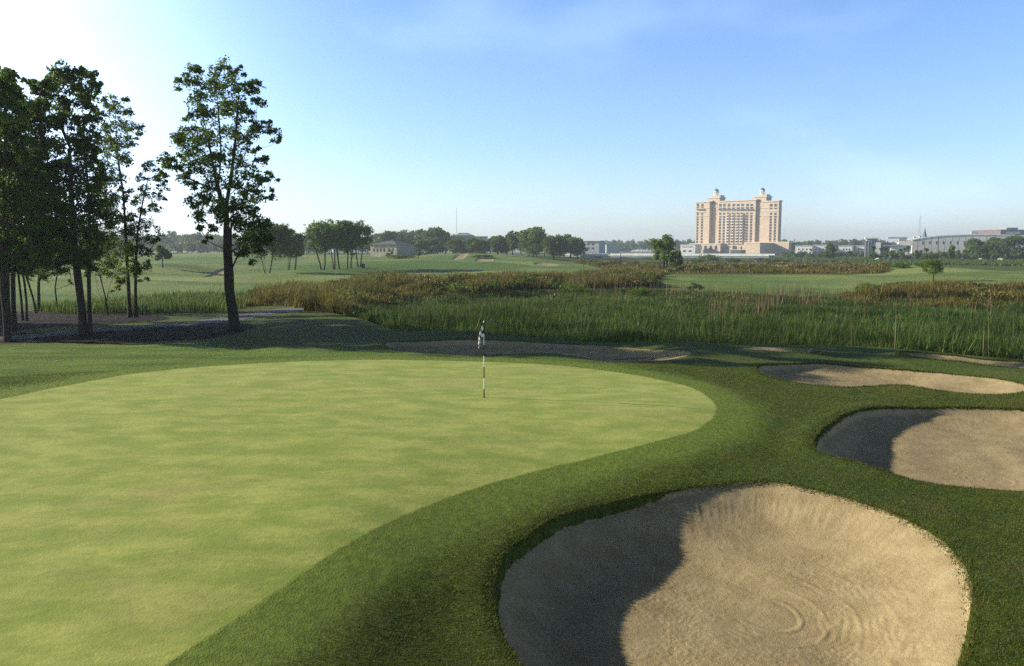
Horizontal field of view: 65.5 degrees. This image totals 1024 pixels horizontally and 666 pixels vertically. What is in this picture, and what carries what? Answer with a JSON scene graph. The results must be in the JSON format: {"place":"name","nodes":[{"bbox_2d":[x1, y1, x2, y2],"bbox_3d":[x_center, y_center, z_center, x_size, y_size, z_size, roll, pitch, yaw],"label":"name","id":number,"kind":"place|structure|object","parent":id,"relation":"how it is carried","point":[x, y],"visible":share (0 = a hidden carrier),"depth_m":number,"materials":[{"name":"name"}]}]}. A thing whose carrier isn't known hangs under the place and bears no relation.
{"place":"outdoors","nodes":[
{"label":"outdoors","id":0,"kind":"place"},
{"bbox_2d":[0,307,302,340],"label":"path","id":1,"kind":"structure","parent":0,"point":[215,320],"depth_m":44.42,"materials":[{"name":"grey concrete"}]},
{"bbox_2d":[0,251,1023,665],"bbox_3d":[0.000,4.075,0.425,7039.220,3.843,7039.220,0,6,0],"label":"ground","id":2,"kind":"structure","parent":0,"point":[300,609],"depth_m":15.26,"materials":[{"name":"green plant"}]},
{"bbox_2d":[0,310,256,344],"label":"mulch bed","id":3,"kind":"object","parent":2,"relation":"on","point":[42,319],"visible":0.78,"depth_m":40.92,"materials":[{"name":"brown soil"}]},
{"bbox_2d":[17,273,24,319],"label":"tree","id":4,"kind":"object","parent":3,"relation":"on","point":[20,294],"visible":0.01,"depth_m":50.16,"materials":[{"name":"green plant"}]},
{"bbox_2d":[0,65,44,341],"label":"tree","id":5,"kind":"object","parent":3,"relation":"on","point":[15,156],"visible":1,"depth_m":35.78,"materials":[{"name":"green plant"}]},
{"bbox_2d":[0,118,51,330],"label":"tree","id":6,"kind":"object","parent":3,"relation":"on","point":[17,269],"visible":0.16,"depth_m":42.21,"materials":[{"name":"green plant"}]},
{"bbox_2d":[0,67,60,323],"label":"tree","id":7,"kind":"object","parent":3,"relation":"on","point":[8,283],"visible":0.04,"depth_m":47.13,"materials":[{"name":"green plant"}]},
{"bbox_2d":[16,258,52,312],"bbox_3d":[-34.974,-4.219,57.459,4.397,6.264,2.982,4,7,32],"label":"tree","id":8,"kind":"object","parent":3,"relation":"on","point":[30,289],"visible":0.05,"depth_m":57.80,"materials":[{"name":"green plant"}]},
{"bbox_2d":[21,257,48,320],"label":"tree","id":9,"kind":"object","parent":3,"relation":"on","point":[26,301],"visible":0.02,"depth_m":49.40,"materials":[{"name":"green plant"}]},
{"bbox_2d":[16,184,101,310],"bbox_3d":[-34.208,-6.426,59.821,6.085,10.229,6.706,-5,8,-38],"label":"tree","id":10,"kind":"object","parent":3,"relation":"on","point":[42,277],"visible":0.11,"depth_m":59.53,"materials":[{"name":"green plant"}]},
{"bbox_2d":[45,238,82,310],"bbox_3d":[-33.438,-4.205,59.191,3.796,5.915,2.038,2,6,17],"label":"tree","id":11,"kind":"object","parent":3,"relation":"on","point":[68,280],"visible":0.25,"depth_m":59.08,"materials":[{"name":"green plant"}]},
{"bbox_2d":[12,58,122,334],"bbox_3d":[-21.864,-6.352,38.970,4.767,13.504,5.922,-4,7,-37],"label":"tree","id":12,"kind":"object","parent":3,"relation":"on","point":[55,170],"visible":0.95,"depth_m":38.40,"materials":[{"name":"green plant"}]},
{"bbox_2d":[83,250,122,314],"bbox_3d":[-27.995,-3.389,54.883,2.697,4.997,2.362,-4,7,-34],"label":"tree","id":13,"kind":"object","parent":3,"relation":"on","point":[100,275],"visible":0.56,"depth_m":54.94,"materials":[{"name":"green plant"}]},
{"bbox_2d":[80,92,145,317],"bbox_3d":[-25.830,-8.216,52.020,5.015,15.055,4.379,0,6,0],"label":"tree","id":14,"kind":"object","parent":3,"relation":"on","point":[121,159],"visible":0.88,"depth_m":51.88,"materials":[{"name":"green plant"}]},
{"bbox_2d":[124,159,170,317],"bbox_3d":[-23.898,-6.098,52.511,3.104,10.730,2.425,-3,7,-24],"label":"tree","id":15,"kind":"object","parent":3,"relation":"on","point":[141,210],"visible":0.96,"depth_m":52.20,"materials":[{"name":"green plant"}]},
{"bbox_2d":[152,55,282,328],"bbox_3d":[-14.591,-6.878,40.296,6.665,14.024,5.253,1,6,14],"label":"tree","id":16,"kind":"object","parent":3,"relation":"on","point":[221,210],"visible":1,"depth_m":39.64,"materials":[{"name":"green plant"}]},
{"bbox_2d":[32,288,251,313],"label":"path side reeds","id":17,"kind":"object","parent":2,"relation":"on","point":[196,301],"visible":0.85,"depth_m":63.09,"materials":[{"name":"green plant"}]},
{"bbox_2d":[78,231,320,253],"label":"misty wood","id":18,"kind":"object","parent":2,"relation":"on","point":[173,241],"visible":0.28,"depth_m":574.10,"materials":[{"name":"green plant"}]},
{"bbox_2d":[319,219,351,268],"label":"tree","id":19,"kind":"object","parent":2,"relation":"on","point":[340,238],"visible":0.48,"depth_m":188.79,"materials":[{"name":"green plant"}]},
{"bbox_2d":[334,220,357,268],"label":"tree","id":20,"kind":"object","parent":2,"relation":"on","point":[344,229],"visible":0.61,"depth_m":189.01,"materials":[{"name":"green plant"}]},
{"bbox_2d":[340,220,363,268],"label":"tree","id":21,"kind":"object","parent":2,"relation":"on","point":[346,249],"visible":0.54,"depth_m":191.75,"materials":[{"name":"green plant"}]},
{"bbox_2d":[0,359,715,665],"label":"putting green","id":22,"kind":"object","parent":2,"relation":"on","point":[157,518],"visible":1,"depth_m":15.01,"materials":[{"name":"green plant"}]},
{"bbox_2d":[478,321,484,397],"bbox_3d":[-0.830,0.755,22.118,0.216,2.190,0.112,0,6,0],"label":"flagstick","id":23,"kind":"object","parent":22,"relation":"on","point":[481,334],"visible":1,"depth_m":22.06,"materials":[{"name":"metal"}]},
{"bbox_2d":[354,220,375,266],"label":"tree","id":24,"kind":"object","parent":2,"relation":"on","point":[368,231],"visible":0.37,"depth_m":196.70,"materials":[{"name":"green plant"}]},
{"bbox_2d":[377,230,395,241],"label":"tree","id":25,"kind":"object","parent":2,"relation":"on","point":[387,235],"visible":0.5,"depth_m":424.38,"materials":[{"name":"green plant"}]},
{"bbox_2d":[217,227,587,257],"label":"wood","id":26,"kind":"object","parent":2,"relation":"on","point":[418,241],"visible":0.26,"depth_m":422.03,"materials":[{"name":"green plant"}]},
{"bbox_2d":[421,226,448,250],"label":"tree","id":27,"kind":"object","parent":2,"relation":"on","point":[438,232],"visible":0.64,"depth_m":434.55,"materials":[{"name":"green plant"}]},
{"bbox_2d":[452,233,473,252],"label":"building","id":28,"kind":"structure","parent":2,"relation":"on","point":[464,235],"depth_m":715.06,"materials":[{"name":"grey concrete"}]},
{"bbox_2d":[469,236,487,253],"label":"building","id":29,"kind":"structure","parent":2,"relation":"on","point":[484,238],"depth_m":635.61,"materials":[{"name":"grey"}]},
{"bbox_2d":[10,253,1023,303],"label":"fairway","id":30,"kind":"structure","parent":2,"relation":"on","point":[183,272],"depth_m":149.11,"materials":[{"name":"green plant"}]},
{"bbox_2d":[154,245,172,267],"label":"tree","id":31,"kind":"object","parent":30,"relation":"on","point":[162,252],"visible":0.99,"depth_m":161.21,"materials":[{"name":"green plant"}]},
{"bbox_2d":[205,269,223,276],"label":"sand bunker","id":32,"kind":"object","parent":30,"relation":"in","point":[219,272],"visible":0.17,"depth_m":160.81},
{"bbox_2d":[237,222,295,272],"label":"tree","id":33,"kind":"object","parent":30,"relation":"on","point":[280,232],"visible":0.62,"depth_m":159.05,"materials":[{"name":"green plant"}]},
{"bbox_2d":[280,228,302,269],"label":"tree","id":34,"kind":"object","parent":30,"relation":"on","point":[290,255],"visible":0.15,"depth_m":179.42,"materials":[{"name":"green plant"}]},
{"bbox_2d":[284,233,305,269],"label":"tree","id":35,"kind":"object","parent":30,"relation":"on","point":[298,248],"visible":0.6,"depth_m":177.61,"materials":[{"name":"green plant"}]},
{"bbox_2d":[299,218,343,269],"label":"tree","id":36,"kind":"object","parent":30,"relation":"on","point":[314,235],"visible":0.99,"depth_m":184.47,"materials":[{"name":"green plant"}]},
{"bbox_2d":[335,220,367,267],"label":"tree","id":37,"kind":"object","parent":30,"relation":"on","point":[362,230],"visible":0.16,"depth_m":194.16,"materials":[{"name":"green plant"}]},
{"bbox_2d":[368,241,414,256],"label":"building","id":38,"kind":"structure","parent":30,"relation":"on","point":[381,249],"depth_m":316.71,"materials":[{"name":"beige stone"}]},
{"bbox_2d":[385,254,415,258],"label":"shrub","id":39,"kind":"object","parent":30,"relation":"on","point":[400,256],"visible":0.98,"depth_m":282.24,"materials":[{"name":"green plant"}]},
{"bbox_2d":[424,237,443,252],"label":"tree","id":40,"kind":"object","parent":30,"relation":"on","point":[431,245],"visible":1,"depth_m":376.19,"materials":[{"name":"green plant"}]},
{"bbox_2d":[447,238,462,252],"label":"tree","id":41,"kind":"object","parent":30,"relation":"on","point":[455,246],"visible":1,"depth_m":366.81,"materials":[{"name":"green plant"}]},
{"bbox_2d":[452,253,468,259],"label":"sand bunker","id":42,"kind":"object","parent":30,"relation":"in","point":[460,256],"visible":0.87,"depth_m":298.36},
{"bbox_2d":[465,238,486,253],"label":"tree","id":43,"kind":"object","parent":30,"relation":"on","point":[473,245],"visible":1,"depth_m":370.96,"materials":[{"name":"green plant"}]},
{"bbox_2d":[470,254,494,258],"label":"shrub","id":44,"kind":"object","parent":30,"relation":"on","point":[483,256],"visible":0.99,"depth_m":291.73,"materials":[{"name":"green plant"}]},
{"bbox_2d":[476,257,493,260],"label":"sand bunker","id":45,"kind":"object","parent":30,"relation":"in","point":[486,259],"visible":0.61,"depth_m":287.29},
{"bbox_2d":[489,235,508,253],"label":"tree","id":46,"kind":"object","parent":30,"relation":"on","point":[502,239],"visible":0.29,"depth_m":386.44,"materials":[{"name":"green plant"}]},
{"bbox_2d":[534,262,557,265],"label":"sand bunker","id":47,"kind":"object","parent":30,"relation":"in","point":[545,264],"visible":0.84,"depth_m":240.74},
{"bbox_2d":[891,263,910,267],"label":"shrub","id":48,"kind":"object","parent":30,"relation":"on","point":[901,265],"visible":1,"depth_m":162.27,"materials":[{"name":"green plant"}]},
{"bbox_2d":[920,258,943,281],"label":"tree","id":49,"kind":"object","parent":30,"relation":"on","point":[937,267],"visible":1,"depth_m":126.55,"materials":[{"name":"green plant"}]},
{"bbox_2d":[155,238,896,252],"bbox_3d":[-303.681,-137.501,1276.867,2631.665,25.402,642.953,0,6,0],"label":"horizon wood","id":50,"kind":"object","parent":2,"relation":"on","point":[628,246],"visible":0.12,"depth_m":1058.29,"materials":[{"name":"green plant"}]},
{"bbox_2d":[516,226,546,256],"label":"tree","id":51,"kind":"object","parent":2,"relation":"on","point":[530,240],"visible":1,"depth_m":339.58,"materials":[{"name":"green plant"}]},
{"bbox_2d":[385,339,690,361],"bbox_3d":[0.888,0.809,33.439,12.794,0.663,5.054,0,6,0],"label":"sand bunker","id":52,"kind":"object","parent":2,"relation":"in","point":[505,346],"visible":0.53,"depth_m":34.86},
{"bbox_2d":[614,356,650,359],"bbox_3d":[5.006,1.087,33.067,1.501,0.110,0.600,-3,5,11],"label":"bunker rake","id":53,"kind":"object","parent":52,"relation":"on","point":[649,357],"visible":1,"depth_m":33.05,"materials":[{"name":"metal"}]},
{"bbox_2d":[541,235,565,259],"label":"tree","id":54,"kind":"object","parent":2,"relation":"on","point":[553,246],"visible":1,"depth_m":330.71,"materials":[{"name":"green plant"}]},
{"bbox_2d":[563,237,582,257],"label":"tree","id":55,"kind":"object","parent":2,"relation":"on","point":[570,246],"visible":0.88,"depth_m":374.86,"materials":[{"name":"green plant"}]},
{"bbox_2d":[585,241,605,252],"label":"building","id":56,"kind":"structure","parent":2,"relation":"on","point":[595,246],"depth_m":554.95,"materials":[{"name":"concrete"}]},
{"bbox_2d":[605,244,619,252],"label":"building","id":57,"kind":"structure","parent":2,"relation":"on","point":[612,248],"depth_m":696.09,"materials":[{"name":"concrete"}]},
{"bbox_2d":[556,253,774,261],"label":"bridge","id":58,"kind":"structure","parent":2,"relation":"on","point":[756,257],"depth_m":403.43,"materials":[{"name":"grey metal"}]},
{"bbox_2d":[680,244,700,253],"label":"building","id":59,"kind":"structure","parent":2,"relation":"on","point":[690,248],"depth_m":821.99,"materials":[{"name":"white concrete"}]},
{"bbox_2d":[493,482,972,665],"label":"sand bunker","id":60,"kind":"object","parent":2,"relation":"in","point":[770,574],"visible":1,"depth_m":11.65},
{"bbox_2d":[689,187,790,255],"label":"hotel","id":61,"kind":"structure","parent":2,"relation":"on","point":[749,226],"depth_m":813.68,"materials":[{"name":"paint"}]},
{"bbox_2d":[701,204,776,249],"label":"windows","id":62,"kind":"structure","parent":61,"relation":"in","point":[770,231],"depth_m":807.19,"materials":[{"name":"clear glass"}]},
{"bbox_2d":[480,350,1023,665],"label":"rim grass","id":63,"kind":"structure","parent":2,"relation":"on","point":[815,437],"depth_m":14.89,"materials":[{"name":"green plant"}]},
{"bbox_2d":[735,346,792,351],"bbox_3d":[10.898,0.702,34.525,2.598,0.131,1.249,0,6,0],"label":"sand bunker","id":64,"kind":"object","parent":2,"relation":"in","point":[767,348],"visible":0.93,"depth_m":34.62},
{"bbox_2d":[795,246,813,253],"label":"building","id":65,"kind":"structure","parent":2,"relation":"on","point":[803,248],"depth_m":683.04,"materials":[{"name":"white concrete"}]},
{"bbox_2d":[813,245,826,253],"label":"building","id":66,"kind":"structure","parent":2,"relation":"on","point":[817,248],"depth_m":684.13,"materials":[{"name":"white glass"}]},
{"bbox_2d":[808,349,839,354],"bbox_3d":[13.294,0.846,33.884,1.230,0.110,0.600,9,10,32],"label":"bunker rake","id":67,"kind":"object","parent":2,"relation":"on","point":[810,350],"visible":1,"depth_m":33.95,"materials":[{"name":"metal"}]},
{"bbox_2d":[822,243,836,258],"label":"tree","id":68,"kind":"object","parent":2,"relation":"on","point":[831,248],"visible":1,"depth_m":417.09,"materials":[{"name":"green plant"}]},
{"bbox_2d":[838,246,853,252],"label":"building","id":69,"kind":"structure","parent":2,"relation":"on","point":[844,249],"depth_m":683.88,"materials":[{"name":"white concrete"}]},
{"bbox_2d":[846,250,853,256],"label":"shrub","id":70,"kind":"object","parent":2,"relation":"on","point":[850,253],"visible":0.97,"depth_m":539.52,"materials":[{"name":"green plant"}]},
{"bbox_2d":[856,246,864,253],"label":"building","id":71,"kind":"structure","parent":2,"relation":"on","point":[860,249],"depth_m":684.59,"materials":[{"name":"white glass"}]},
{"bbox_2d":[753,256,1023,265],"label":"bank weeds","id":72,"kind":"object","parent":2,"relation":"on","point":[984,262],"visible":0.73,"depth_m":355.93,"materials":[{"name":"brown plant"}]},
{"bbox_2d":[864,237,912,256],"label":"glass building","id":73,"kind":"structure","parent":2,"relation":"on","point":[902,242],"depth_m":538.29,"materials":[{"name":"concrete"}]},
{"bbox_2d":[757,363,1023,394],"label":"sand bunker","id":74,"kind":"object","parent":2,"relation":"in","point":[829,375],"visible":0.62,"depth_m":29.53},
{"bbox_2d":[781,250,1023,259],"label":"car park planting","id":75,"kind":"object","parent":2,"relation":"on","point":[929,255],"visible":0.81,"depth_m":406.79,"materials":[{"name":"green plant"}]},
{"bbox_2d":[815,406,1023,491],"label":"sand bunker","id":76,"kind":"object","parent":2,"relation":"in","point":[978,447],"visible":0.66,"depth_m":19.89},
{"bbox_2d":[947,245,955,258],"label":"tree","id":77,"kind":"object","parent":2,"relation":"on","point":[952,247],"visible":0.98,"depth_m":407.56,"materials":[{"name":"green plant"}]},
{"bbox_2d":[900,352,1023,368],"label":"sand bunker","id":78,"kind":"object","parent":2,"relation":"in","point":[1020,365],"visible":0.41,"depth_m":33.40},
{"bbox_2d":[907,232,1023,256],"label":"exhibition hall","id":79,"kind":"structure","parent":2,"relation":"on","point":[946,242],"depth_m":549.53,"materials":[{"name":"grey concrete"}]},
{"bbox_2d":[961,238,983,254],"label":"tree","id":80,"kind":"object","parent":2,"relation":"on","point":[970,245],"visible":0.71,"depth_m":425.71,"materials":[{"name":"green plant"}]},
{"bbox_2d":[973,245,989,258],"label":"tree","id":81,"kind":"object","parent":2,"relation":"on","point":[982,250],"visible":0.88,"depth_m":396.28,"materials":[{"name":"green plant"}]},
{"bbox_2d":[982,237,1003,253],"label":"tree","id":82,"kind":"object","parent":2,"relation":"on","point":[990,244],"visible":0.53,"depth_m":434.14,"materials":[{"name":"green plant"}]},
{"bbox_2d":[972,228,1023,234],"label":"building","id":83,"kind":"structure","parent":2,"relation":"on","point":[1011,231],"depth_m":819.07,"materials":[{"name":"white concrete"}]},
{"bbox_2d":[993,234,1023,253],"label":"tree","id":84,"kind":"object","parent":2,"relation":"on","point":[1005,244],"visible":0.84,"depth_m":424.83,"materials":[{"name":"green plant"}]},
{"bbox_2d":[0,0,1023,250],"label":"sky","id":85,"kind":"structure","parent":0,"point":[590,120],"materials":[{"name":"blue"}]},
{"bbox_2d":[413,290,651,300],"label":"marsh ground","id":86,"kind":"structure","parent":0,"point":[510,293],"depth_m":91.35,"materials":[{"name":"green plant"}]},
{"bbox_2d":[324,267,740,315],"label":"green scrub","id":87,"kind":"object","parent":86,"relation":"on","point":[451,286],"visible":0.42,"depth_m":94.84,"materials":[{"name":"green plant"}]},
{"bbox_2d":[557,282,590,293],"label":"shrub","id":88,"kind":"object","parent":86,"relation":"on","point":[576,289],"visible":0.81,"depth_m":95.60,"materials":[{"name":"green plant"}]},
{"bbox_2d":[629,286,649,295],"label":"shrub","id":89,"kind":"object","parent":86,"relation":"on","point":[642,291],"visible":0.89,"depth_m":94.49,"materials":[{"name":"green plant"}]},
{"bbox_2d":[345,277,1023,359],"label":"marsh reeds","id":90,"kind":"object","parent":86,"relation":"on","point":[621,320],"visible":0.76,"depth_m":50.46,"materials":[{"name":"green plant"}]},
{"bbox_2d":[240,260,999,307],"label":"brush ground","id":91,"kind":"structure","parent":0,"point":[760,262],"depth_m":158.22,"materials":[{"name":"green plant"}]},
{"bbox_2d":[237,265,665,316],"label":"dry brush","id":92,"kind":"object","parent":91,"relation":"on","point":[294,294],"visible":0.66,"depth_m":89.08,"materials":[{"name":"brown plant"}]},
{"bbox_2d":[647,234,677,268],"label":"tree","id":93,"kind":"object","parent":91,"relation":"on","point":[666,244],"visible":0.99,"depth_m":183.40,"materials":[{"name":"green plant"}]},
{"bbox_2d":[667,250,683,267],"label":"tree","id":94,"kind":"object","parent":91,"relation":"on","point":[676,254],"visible":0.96,"depth_m":175.72,"materials":[{"name":"green plant"}]},
{"bbox_2d":[689,258,704,262],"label":"shrub","id":95,"kind":"object","parent":91,"relation":"on","point":[697,260],"visible":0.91,"depth_m":329.81,"materials":[{"name":"green plant"}]},
{"bbox_2d":[694,254,721,260],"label":"shrub","id":96,"kind":"object","parent":91,"relation":"on","point":[707,257],"visible":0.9,"depth_m":354.09,"materials":[{"name":"green plant"}]},
{"bbox_2d":[568,259,892,273],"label":"plain scrub","id":97,"kind":"object","parent":91,"relation":"on","point":[718,264],"visible":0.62,"depth_m":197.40,"materials":[{"name":"green plant"}]},
{"bbox_2d":[724,257,740,262],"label":"shrub","id":98,"kind":"object","parent":91,"relation":"on","point":[732,259],"visible":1,"depth_m":356.64,"materials":[{"name":"green plant"}]},
{"bbox_2d":[853,283,883,290],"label":"shrub","id":99,"kind":"object","parent":91,"relation":"on","point":[864,286],"visible":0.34,"depth_m":89.51,"materials":[{"name":"green plant"}]},
{"bbox_2d":[836,278,1023,309],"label":"golden brush","id":100,"kind":"object","parent":91,"relation":"on","point":[929,295],"visible":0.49,"depth_m":85.04,"materials":[{"name":"brown plant"}]}
]}

